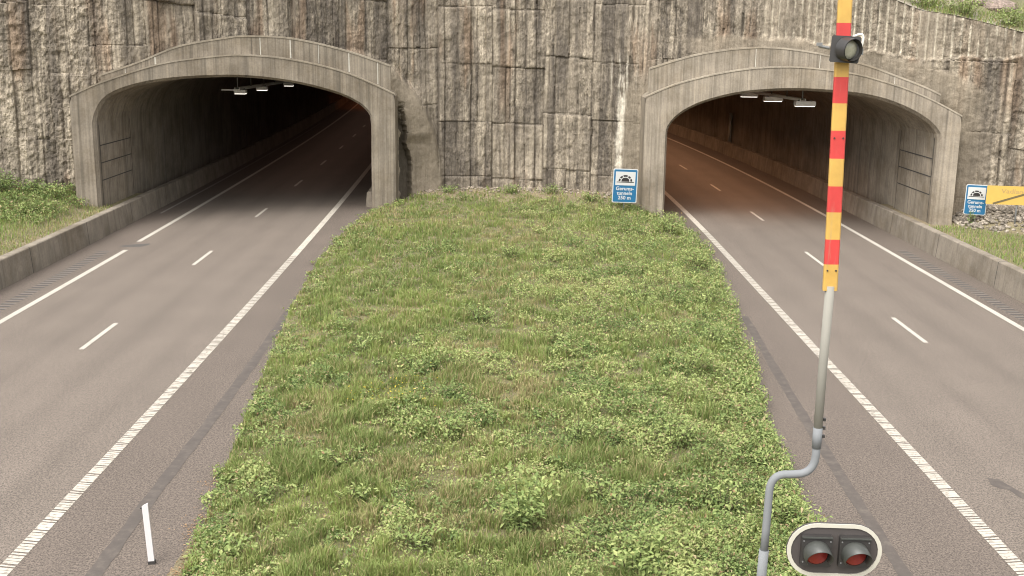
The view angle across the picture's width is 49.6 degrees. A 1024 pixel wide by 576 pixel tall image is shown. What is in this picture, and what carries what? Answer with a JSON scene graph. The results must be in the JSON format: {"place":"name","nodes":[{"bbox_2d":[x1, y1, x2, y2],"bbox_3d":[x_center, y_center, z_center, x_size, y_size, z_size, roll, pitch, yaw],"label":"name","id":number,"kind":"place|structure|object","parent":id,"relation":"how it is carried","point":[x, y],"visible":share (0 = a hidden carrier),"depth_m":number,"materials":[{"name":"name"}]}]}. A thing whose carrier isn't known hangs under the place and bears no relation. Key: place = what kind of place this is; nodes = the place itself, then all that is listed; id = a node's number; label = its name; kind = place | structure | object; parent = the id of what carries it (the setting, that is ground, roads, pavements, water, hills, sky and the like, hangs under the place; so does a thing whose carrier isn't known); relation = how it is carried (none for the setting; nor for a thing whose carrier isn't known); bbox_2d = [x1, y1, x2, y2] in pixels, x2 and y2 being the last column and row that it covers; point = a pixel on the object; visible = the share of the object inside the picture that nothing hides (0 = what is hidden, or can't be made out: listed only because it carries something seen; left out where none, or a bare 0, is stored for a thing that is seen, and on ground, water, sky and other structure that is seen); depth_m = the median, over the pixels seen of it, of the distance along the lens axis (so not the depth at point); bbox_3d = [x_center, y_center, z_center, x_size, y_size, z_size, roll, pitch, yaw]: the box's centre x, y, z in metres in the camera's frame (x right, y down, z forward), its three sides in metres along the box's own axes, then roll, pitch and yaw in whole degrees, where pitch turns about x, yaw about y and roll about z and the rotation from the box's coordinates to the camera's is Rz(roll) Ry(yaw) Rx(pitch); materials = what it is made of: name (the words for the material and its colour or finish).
{"place":"outdoors","nodes":[
{"label":"outdoors","id":0,"kind":"place"},
{"bbox_2d":[0,189,141,255],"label":"bank ground","id":1,"kind":"structure","parent":0,"point":[30,231],"depth_m":46.78,"materials":[{"name":"green plant"}]},
{"bbox_2d":[0,168,23,193],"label":"leafy shrub","id":2,"kind":"object","parent":1,"relation":"on","point":[2,186],"visible":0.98,"depth_m":49.92,"materials":[{"name":"green plant"}]},
{"bbox_2d":[14,200,46,214],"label":"leafy shrub","id":3,"kind":"object","parent":1,"relation":"on","point":[35,205],"visible":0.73,"depth_m":47.33,"materials":[{"name":"green plant"}]},
{"bbox_2d":[22,178,48,193],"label":"leafy shrub","id":4,"kind":"object","parent":1,"relation":"on","point":[35,186],"visible":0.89,"depth_m":50.02,"materials":[{"name":"green plant"}]},
{"bbox_2d":[0,177,89,226],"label":"bank weeds","id":5,"kind":"object","parent":1,"relation":"on","point":[8,209],"visible":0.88,"depth_m":48.26,"materials":[{"name":"green plant"}]},
{"bbox_2d":[44,180,70,198],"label":"leafy shrub","id":6,"kind":"object","parent":1,"relation":"on","point":[53,191],"visible":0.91,"depth_m":49.93,"materials":[{"name":"green plant"}]},
{"bbox_2d":[0,99,371,575],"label":"road","id":7,"kind":"structure","parent":0,"point":[71,413],"depth_m":31.38,"materials":[{"name":"grey asphalt"}]},
{"bbox_2d":[0,251,109,311],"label":"rumble strip","id":8,"kind":"object","parent":7,"relation":"on","point":[69,270],"visible":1,"depth_m":39.77,"materials":[{"name":"grey asphalt"}]},
{"bbox_2d":[0,250,127,323],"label":"road marking","id":9,"kind":"object","parent":7,"relation":"on","point":[55,290],"visible":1,"depth_m":38.65,"materials":[{"name":"paint"}]},
{"bbox_2d":[121,243,149,246],"bbox_3d":[-16.010,-1.798,46.917,1.293,0.001,0.714,-4,13,-19],"label":"road patch","id":10,"kind":"object","parent":7,"relation":"on","point":[136,245],"visible":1,"depth_m":46.93,"materials":[{"name":"grey asphalt"}]},
{"bbox_2d":[140,503,155,564],"bbox_3d":[-6.028,4.074,18.336,0.144,1.070,0.080,-3,11,-2],"label":"marker post","id":11,"kind":"object","parent":7,"relation":"on","point":[148,534],"visible":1,"depth_m":18.31,"materials":[{"name":"white plastic"}]},
{"bbox_2d":[0,96,349,289],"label":"concrete barrier","id":12,"kind":"object","parent":7,"relation":"on","point":[20,263],"visible":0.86,"depth_m":52.26,"materials":[{"name":"grey concrete"}]},
{"bbox_2d":[0,162,371,575],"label":"road marking","id":13,"kind":"object","parent":7,"relation":"on","point":[227,329],"visible":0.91,"depth_m":25.27,"materials":[{"name":"paint"}]},
{"bbox_2d":[85,289,301,575],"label":"road patch","id":14,"kind":"object","parent":7,"relation":"on","point":[108,555],"visible":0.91,"depth_m":22.85,"materials":[{"name":"grey asphalt"}]},
{"bbox_2d":[79,125,364,348],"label":"road marking","id":15,"kind":"object","parent":7,"relation":"on","point":[114,324],"visible":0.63,"depth_m":33.85,"materials":[{"name":"paint"}]},
{"bbox_2d":[161,123,320,212],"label":"gutter","id":16,"kind":"object","parent":7,"relation":"on","point":[234,173],"visible":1,"depth_m":71.83,"materials":[{"name":"grey concrete"}]},
{"bbox_2d":[137,103,357,241],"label":"road marking","id":17,"kind":"object","parent":7,"relation":"on","point":[176,219],"visible":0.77,"depth_m":64.57,"materials":[{"name":"paint"}]},
{"bbox_2d":[366,186,371,206],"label":"concrete barrier","id":18,"kind":"object","parent":7,"relation":"on","point":[369,199],"visible":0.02,"depth_m":58.71,"materials":[{"name":"grey concrete"}]},
{"bbox_2d":[167,186,795,575],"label":"median ground","id":19,"kind":"structure","parent":0,"point":[181,559],"depth_m":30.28,"materials":[{"name":"green plant"}]},
{"bbox_2d":[153,480,216,575],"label":"leaf litter","id":20,"kind":"object","parent":19,"relation":"on","point":[189,534],"visible":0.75,"depth_m":19.52,"materials":[{"name":"brown plant"}]},
{"bbox_2d":[215,532,270,559],"bbox_3d":[-4.463,4.274,18.460,0.881,0.444,1.071,1,12,1],"label":"leafy shrub","id":21,"kind":"object","parent":19,"relation":"on","point":[231,549],"visible":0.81,"depth_m":18.32,"materials":[{"name":"green plant"}]},
{"bbox_2d":[239,476,285,504],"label":"leafy shrub","id":22,"kind":"object","parent":19,"relation":"on","point":[264,491],"visible":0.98,"depth_m":20.55,"materials":[{"name":"green plant"}]},
{"bbox_2d":[254,425,293,450],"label":"leafy shrub","id":23,"kind":"object","parent":19,"relation":"on","point":[272,441],"visible":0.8,"depth_m":23.06,"materials":[{"name":"green plant"}]},
{"bbox_2d":[312,442,362,466],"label":"leafy shrub","id":24,"kind":"object","parent":19,"relation":"on","point":[329,455],"visible":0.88,"depth_m":21.74,"materials":[{"name":"green plant"}]},
{"bbox_2d":[327,480,378,509],"bbox_3d":[-2.853,3.724,19.965,0.919,0.483,0.558,1,12,1],"label":"leafy shrub","id":25,"kind":"object","parent":19,"relation":"on","point":[353,491],"visible":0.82,"depth_m":19.95,"materials":[{"name":"green plant"}]},
{"bbox_2d":[349,331,387,348],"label":"leafy shrub","id":26,"kind":"object","parent":19,"relation":"on","point":[365,339],"visible":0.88,"depth_m":30.39,"materials":[{"name":"green plant"}]},
{"bbox_2d":[347,362,437,405],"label":"yellow flowers","id":27,"kind":"object","parent":19,"relation":"on","point":[395,390],"visible":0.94,"depth_m":25.71,"materials":[{"name":"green plant"}]},
{"bbox_2d":[393,350,435,372],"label":"leafy shrub","id":28,"kind":"object","parent":19,"relation":"on","point":[402,356],"visible":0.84,"depth_m":28.00,"materials":[{"name":"green plant"}]},
{"bbox_2d":[395,520,442,551],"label":"leafy shrub","id":29,"kind":"object","parent":19,"relation":"on","point":[423,541],"visible":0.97,"depth_m":18.19,"materials":[{"name":"green plant"}]},
{"bbox_2d":[438,184,458,192],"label":"leafy shrub","id":30,"kind":"object","parent":19,"relation":"on","point":[452,188],"visible":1,"depth_m":59.25,"materials":[{"name":"green plant"}]},
{"bbox_2d":[434,236,465,250],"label":"leafy shrub","id":31,"kind":"object","parent":19,"relation":"on","point":[448,245],"visible":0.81,"depth_m":44.10,"materials":[{"name":"green plant"}]},
{"bbox_2d":[439,415,464,442],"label":"leafy shrub","id":32,"kind":"object","parent":19,"relation":"on","point":[449,431],"visible":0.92,"depth_m":23.12,"materials":[{"name":"green plant"}]},
{"bbox_2d":[458,299,497,323],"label":"leafy shrub","id":33,"kind":"object","parent":19,"relation":"on","point":[477,313],"visible":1,"depth_m":32.92,"materials":[{"name":"green plant"}]},
{"bbox_2d":[178,189,800,575],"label":"ground cover","id":34,"kind":"object","parent":19,"relation":"on","point":[652,512],"visible":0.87,"depth_m":24.48,"materials":[{"name":"green plant"}]},
{"bbox_2d":[186,201,831,575],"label":"verge weeds","id":35,"kind":"object","parent":19,"relation":"on","point":[788,484],"visible":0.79,"depth_m":24.85,"materials":[{"name":"green plant"}]},
{"bbox_2d":[495,241,523,258],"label":"leafy shrub","id":36,"kind":"object","parent":19,"relation":"on","point":[507,252],"visible":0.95,"depth_m":42.69,"materials":[{"name":"green plant"}]},
{"bbox_2d":[498,182,521,193],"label":"leafy shrub","id":37,"kind":"object","parent":19,"relation":"on","point":[511,188],"visible":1,"depth_m":58.84,"materials":[{"name":"green plant"}]},
{"bbox_2d":[407,186,627,203],"bbox_3d":[0.473,-4.909,59.300,12.254,0.808,2.954,2,12,6],"label":"rubble","id":38,"kind":"object","parent":19,"relation":"on","point":[592,192],"visible":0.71,"depth_m":59.58,"materials":[{"name":"grey stone"}]},
{"bbox_2d":[493,461,560,534],"bbox_3d":[0.243,3.647,18.503,1.162,1.187,1.540,1,12,1],"label":"leafy shrub","id":39,"kind":"object","parent":19,"relation":"on","point":[523,512],"visible":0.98,"depth_m":18.55,"materials":[{"name":"green plant"}]},
{"bbox_2d":[542,183,565,193],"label":"leafy shrub","id":40,"kind":"object","parent":19,"relation":"on","point":[551,189],"visible":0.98,"depth_m":58.78,"materials":[{"name":"green plant"}]},
{"bbox_2d":[546,325,572,344],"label":"leafy shrub","id":41,"kind":"object","parent":19,"relation":"on","point":[555,336],"visible":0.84,"depth_m":30.48,"materials":[{"name":"green plant"}]},
{"bbox_2d":[555,413,607,444],"bbox_3d":[1.376,2.975,23.081,1.001,0.602,0.948,11,16,39],"label":"leafy shrub","id":42,"kind":"object","parent":19,"relation":"on","point":[578,423],"visible":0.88,"depth_m":23.06,"materials":[{"name":"green plant"}]},
{"bbox_2d":[581,191,599,201],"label":"leafy shrub","id":43,"kind":"object","parent":19,"relation":"on","point":[588,196],"visible":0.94,"depth_m":57.57,"materials":[{"name":"green plant"}]},
{"bbox_2d":[582,475,636,509],"bbox_3d":[1.741,3.713,20.061,0.864,0.517,0.958,7,14,26],"label":"leafy shrub","id":44,"kind":"object","parent":19,"relation":"on","point":[601,483],"visible":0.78,"depth_m":20.03,"materials":[{"name":"green plant"}]},
{"bbox_2d":[612,168,637,207],"bbox_3d":[5.633,-4.737,55.514,1.240,2.476,0.126,2,12,-2],"label":"road sign","id":45,"kind":"object","parent":19,"relation":"on","point":[624,187],"visible":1,"depth_m":55.38,"materials":[{"name":"metal"}]},
{"bbox_2d":[616,279,659,301],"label":"leafy shrub","id":46,"kind":"object","parent":19,"relation":"on","point":[640,294],"visible":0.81,"depth_m":36.14,"materials":[{"name":"green plant"}]},
{"bbox_2d":[597,520,702,575],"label":"leafy shrub","id":47,"kind":"object","parent":19,"relation":"on","point":[636,554],"visible":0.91,"depth_m":17.51,"materials":[{"name":"green plant"}]},
{"bbox_2d":[651,212,681,233],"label":"leafy shrub","id":48,"kind":"object","parent":19,"relation":"on","point":[671,227],"visible":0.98,"depth_m":50.44,"materials":[{"name":"green plant"}]},
{"bbox_2d":[647,413,704,447],"bbox_3d":[3.331,3.010,23.179,1.265,0.693,1.034,7,14,26],"label":"leafy shrub","id":49,"kind":"object","parent":19,"relation":"on","point":[672,437],"visible":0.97,"depth_m":23.16,"materials":[{"name":"green plant"}]},
{"bbox_2d":[667,343,721,374],"bbox_3d":[4.651,1.805,28.409,1.218,0.855,1.279,9,15,33],"label":"leafy shrub","id":50,"kind":"object","parent":19,"relation":"on","point":[696,358],"visible":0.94,"depth_m":28.32,"materials":[{"name":"green plant"}]},
{"bbox_2d":[678,248,713,268],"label":"leafy shrub","id":51,"kind":"object","parent":19,"relation":"on","point":[699,257],"visible":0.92,"depth_m":42.96,"materials":[{"name":"green plant"}]},
{"bbox_2d":[690,287,723,305],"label":"leafy shrub","id":52,"kind":"object","parent":19,"relation":"on","point":[706,299],"visible":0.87,"depth_m":36.88,"materials":[{"name":"green plant"}]},
{"bbox_2d":[700,325,730,346],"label":"leafy shrub","id":53,"kind":"object","parent":19,"relation":"on","point":[713,337],"visible":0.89,"depth_m":31.47,"materials":[{"name":"green plant"}]},
{"bbox_2d":[685,476,762,518],"bbox_3d":[3.864,3.782,20.041,1.425,0.702,1.185,1,12,1],"label":"leafy shrub","id":54,"kind":"object","parent":19,"relation":"on","point":[725,501],"visible":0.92,"depth_m":20.13,"materials":[{"name":"green plant"}]},
{"bbox_2d":[726,429,764,453],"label":"leafy shrub","id":55,"kind":"object","parent":19,"relation":"on","point":[744,438],"visible":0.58,"depth_m":23.27,"materials":[{"name":"green plant"}]},
{"bbox_2d":[760,493,801,522],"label":"leafy shrub","id":56,"kind":"object","parent":19,"relation":"on","point":[782,503],"visible":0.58,"depth_m":20.01,"materials":[{"name":"green plant"}]},
{"bbox_2d":[757,0,864,575],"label":"barrier boom","id":57,"kind":"object","parent":19,"relation":"on","point":[846,49],"visible":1,"depth_m":10.84,"materials":[{"name":"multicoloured metal"}]},
{"bbox_2d":[786,522,881,575],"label":"traffic signal","id":58,"kind":"object","parent":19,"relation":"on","point":[830,549],"visible":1,"depth_m":11.11,"materials":[{"name":"black plastic"}]},
{"bbox_2d":[0,0,1023,214],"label":"rock cliff","id":59,"kind":"structure","parent":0,"point":[520,93],"depth_m":55.86,"materials":[{"name":"grey stone"}]},
{"bbox_2d":[0,185,1023,268],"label":"bank grass","id":60,"kind":"structure","parent":0,"point":[28,239],"depth_m":45.42,"materials":[{"name":"green plant"}]},
{"bbox_2d":[664,132,1023,575],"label":"road","id":61,"kind":"structure","parent":0,"point":[946,401],"depth_m":30.67,"materials":[{"name":"grey asphalt"}]},
{"bbox_2d":[680,165,927,342],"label":"road marking","id":62,"kind":"object","parent":61,"relation":"on","point":[895,319],"visible":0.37,"depth_m":35.68,"materials":[{"name":"paint"}]},
{"bbox_2d":[741,316,912,575],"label":"road patch","id":63,"kind":"object","parent":61,"relation":"on","point":[888,549],"visible":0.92,"depth_m":23.07,"materials":[{"name":"grey asphalt"}]},
{"bbox_2d":[665,191,1023,575],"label":"road marking","id":64,"kind":"object","parent":61,"relation":"on","point":[815,349],"visible":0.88,"depth_m":25.09,"materials":[{"name":"paint"}]},
{"bbox_2d":[667,123,1023,302],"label":"concrete barrier","id":65,"kind":"object","parent":61,"relation":"on","point":[999,274],"visible":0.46,"depth_m":51.47,"materials":[{"name":"grey concrete"}]},
{"bbox_2d":[668,138,1023,330],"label":"road marking","id":66,"kind":"object","parent":61,"relation":"on","point":[950,287],"visible":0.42,"depth_m":45.88,"materials":[{"name":"paint"}]},
{"bbox_2d":[900,251,1023,319],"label":"rumble strip","id":67,"kind":"object","parent":61,"relation":"on","point":[977,293],"visible":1,"depth_m":40.80,"materials":[{"name":"grey asphalt"}]},
{"bbox_2d":[988,478,1023,498],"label":"oil stain","id":68,"kind":"object","parent":61,"relation":"on","point":[998,483],"visible":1,"depth_m":22.12,"materials":[{"name":"grey asphalt"}]},
{"bbox_2d":[881,204,1023,267],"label":"bank ground","id":69,"kind":"structure","parent":0,"point":[1002,232],"depth_m":46.49,"materials":[{"name":"green plant"}]},
{"bbox_2d":[965,211,975,224],"bbox_3d":[19.971,-2.991,48.155,0.433,0.676,0.554,1,12,1],"label":"sapling","id":70,"kind":"object","parent":69,"relation":"on","point":[970,212],"visible":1,"depth_m":48.18,"materials":[{"name":"green plant"}]},
{"bbox_2d":[952,204,1023,233],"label":"gravel","id":71,"kind":"structure","parent":69,"relation":"on","point":[996,211],"depth_m":48.20,"materials":[{"name":"grey gravel"}]},
{"bbox_2d":[963,184,987,221],"bbox_3d":[20.160,-3.514,48.258,0.900,1.987,0.126,5,13,14],"label":"road sign","id":72,"kind":"object","parent":71,"relation":"on","point":[975,199],"visible":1,"depth_m":48.14,"materials":[{"name":"metal"}]},
{"bbox_2d":[985,185,1023,223],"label":"direction sign","id":73,"kind":"object","parent":69,"relation":"on","point":[1007,195],"visible":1,"depth_m":47.43,"materials":[{"name":"metal"}]},
{"bbox_2d":[896,0,1023,32],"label":"hillside","id":74,"kind":"structure","parent":0,"point":[1020,3],"depth_m":50.10,"materials":[{"name":"green plant"}]},
{"bbox_2d":[910,0,939,8],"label":"leafy shrub","id":75,"kind":"object","parent":74,"relation":"on","point":[927,1],"visible":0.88,"depth_m":50.13,"materials":[{"name":"green plant"}]},
{"bbox_2d":[935,0,992,14],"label":"leafy shrub","id":76,"kind":"object","parent":74,"relation":"on","point":[968,7],"visible":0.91,"depth_m":49.43,"materials":[{"name":"green plant"}]},
{"bbox_2d":[954,0,985,5],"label":"boulder","id":77,"kind":"object","parent":74,"relation":"on","point":[981,2],"visible":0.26,"depth_m":51.10,"materials":[{"name":"grey stone"}]},
{"bbox_2d":[982,0,1017,12],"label":"boulder","id":78,"kind":"object","parent":74,"relation":"on","point":[995,5],"visible":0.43,"depth_m":51.02,"materials":[{"name":"grey stone"}]},
{"bbox_2d":[989,4,1023,27],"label":"leafy shrub","id":79,"kind":"object","parent":74,"relation":"on","point":[1011,21],"visible":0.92,"depth_m":48.80,"materials":[{"name":"green plant"}]},
{"label":"ground","id":80,"kind":"structure","parent":0,"visible":0},
{"bbox_2d":[69,35,398,209],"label":"tunnel portal","id":81,"kind":"object","parent":80,"relation":"on","point":[156,120],"visible":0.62,"depth_m":56.06,"materials":[{"name":"concrete"}]},
{"bbox_2d":[222,77,287,90],"bbox_3d":[-14.901,-16.433,83.655,1.069,1.025,50.078,1,12,0],"label":"cable tray","id":82,"kind":"object","parent":81,"relation":"hanging from","point":[250,86],"visible":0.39,"depth_m":62.27,"materials":[{"name":"metal"}]},
{"bbox_2d":[234,88,246,93],"bbox_3d":[-14.620,-10.593,59.669,0.620,0.291,0.420,0,12,-1],"label":"tunnel luminaire","id":83,"kind":"object","parent":82,"relation":"attached to","point":[243,91],"visible":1,"depth_m":59.48,"materials":[{"name":"white metal"}]},
{"bbox_2d":[256,85,267,90],"bbox_3d":[-14.538,-11.643,64.454,0.620,0.291,0.420,0,12,-1],"label":"tunnel luminaire","id":84,"kind":"object","parent":82,"relation":"attached to","point":[264,88],"visible":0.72,"depth_m":64.27,"materials":[{"name":"white metal"}]},
{"bbox_2d":[283,83,293,85],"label":"tunnel luminaire","id":85,"kind":"object","parent":82,"relation":"attached to","point":[288,84],"visible":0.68,"depth_m":70.90,"materials":[{"name":"white metal"}]},
{"bbox_2d":[638,47,961,224],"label":"tunnel portal","id":86,"kind":"object","parent":80,"relation":"on","point":[902,140],"visible":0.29,"depth_m":54.70,"materials":[{"name":"concrete"}]},
{"bbox_2d":[728,113,732,140],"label":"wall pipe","id":87,"kind":"object","parent":86,"relation":"attached to","point":[730,126],"depth_m":90.89,"materials":[{"name":"metal"}]},
{"bbox_2d":[751,90,805,100],"bbox_3d":[12.744,-16.558,86.377,0.790,0.790,64.011,0,12,-4],"label":"cable tray","id":88,"kind":"object","parent":86,"relation":"hanging from","point":[786,96],"visible":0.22,"depth_m":58.46,"materials":[{"name":"metal"}]},
{"bbox_2d":[740,93,757,96],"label":"tunnel luminaire","id":89,"kind":"object","parent":88,"relation":"attached to","point":[748,95],"visible":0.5,"depth_m":65.15,"materials":[{"name":"white metal"}]},
{"bbox_2d":[763,96,782,101],"bbox_3d":[14.190,-10.299,60.264,1.000,0.314,0.420,0,12,-2],"label":"tunnel luminaire","id":90,"kind":"object","parent":88,"relation":"attached to","point":[770,99],"visible":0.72,"depth_m":60.08,"materials":[{"name":"white metal"}]},
{"bbox_2d":[794,100,815,106],"bbox_3d":[14.658,-9.241,55.471,1.000,0.314,0.420,0,12,-2],"label":"tunnel luminaire","id":91,"kind":"object","parent":88,"relation":"attached to","point":[799,103],"visible":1,"depth_m":55.27,"materials":[{"name":"white metal"}]}
]}

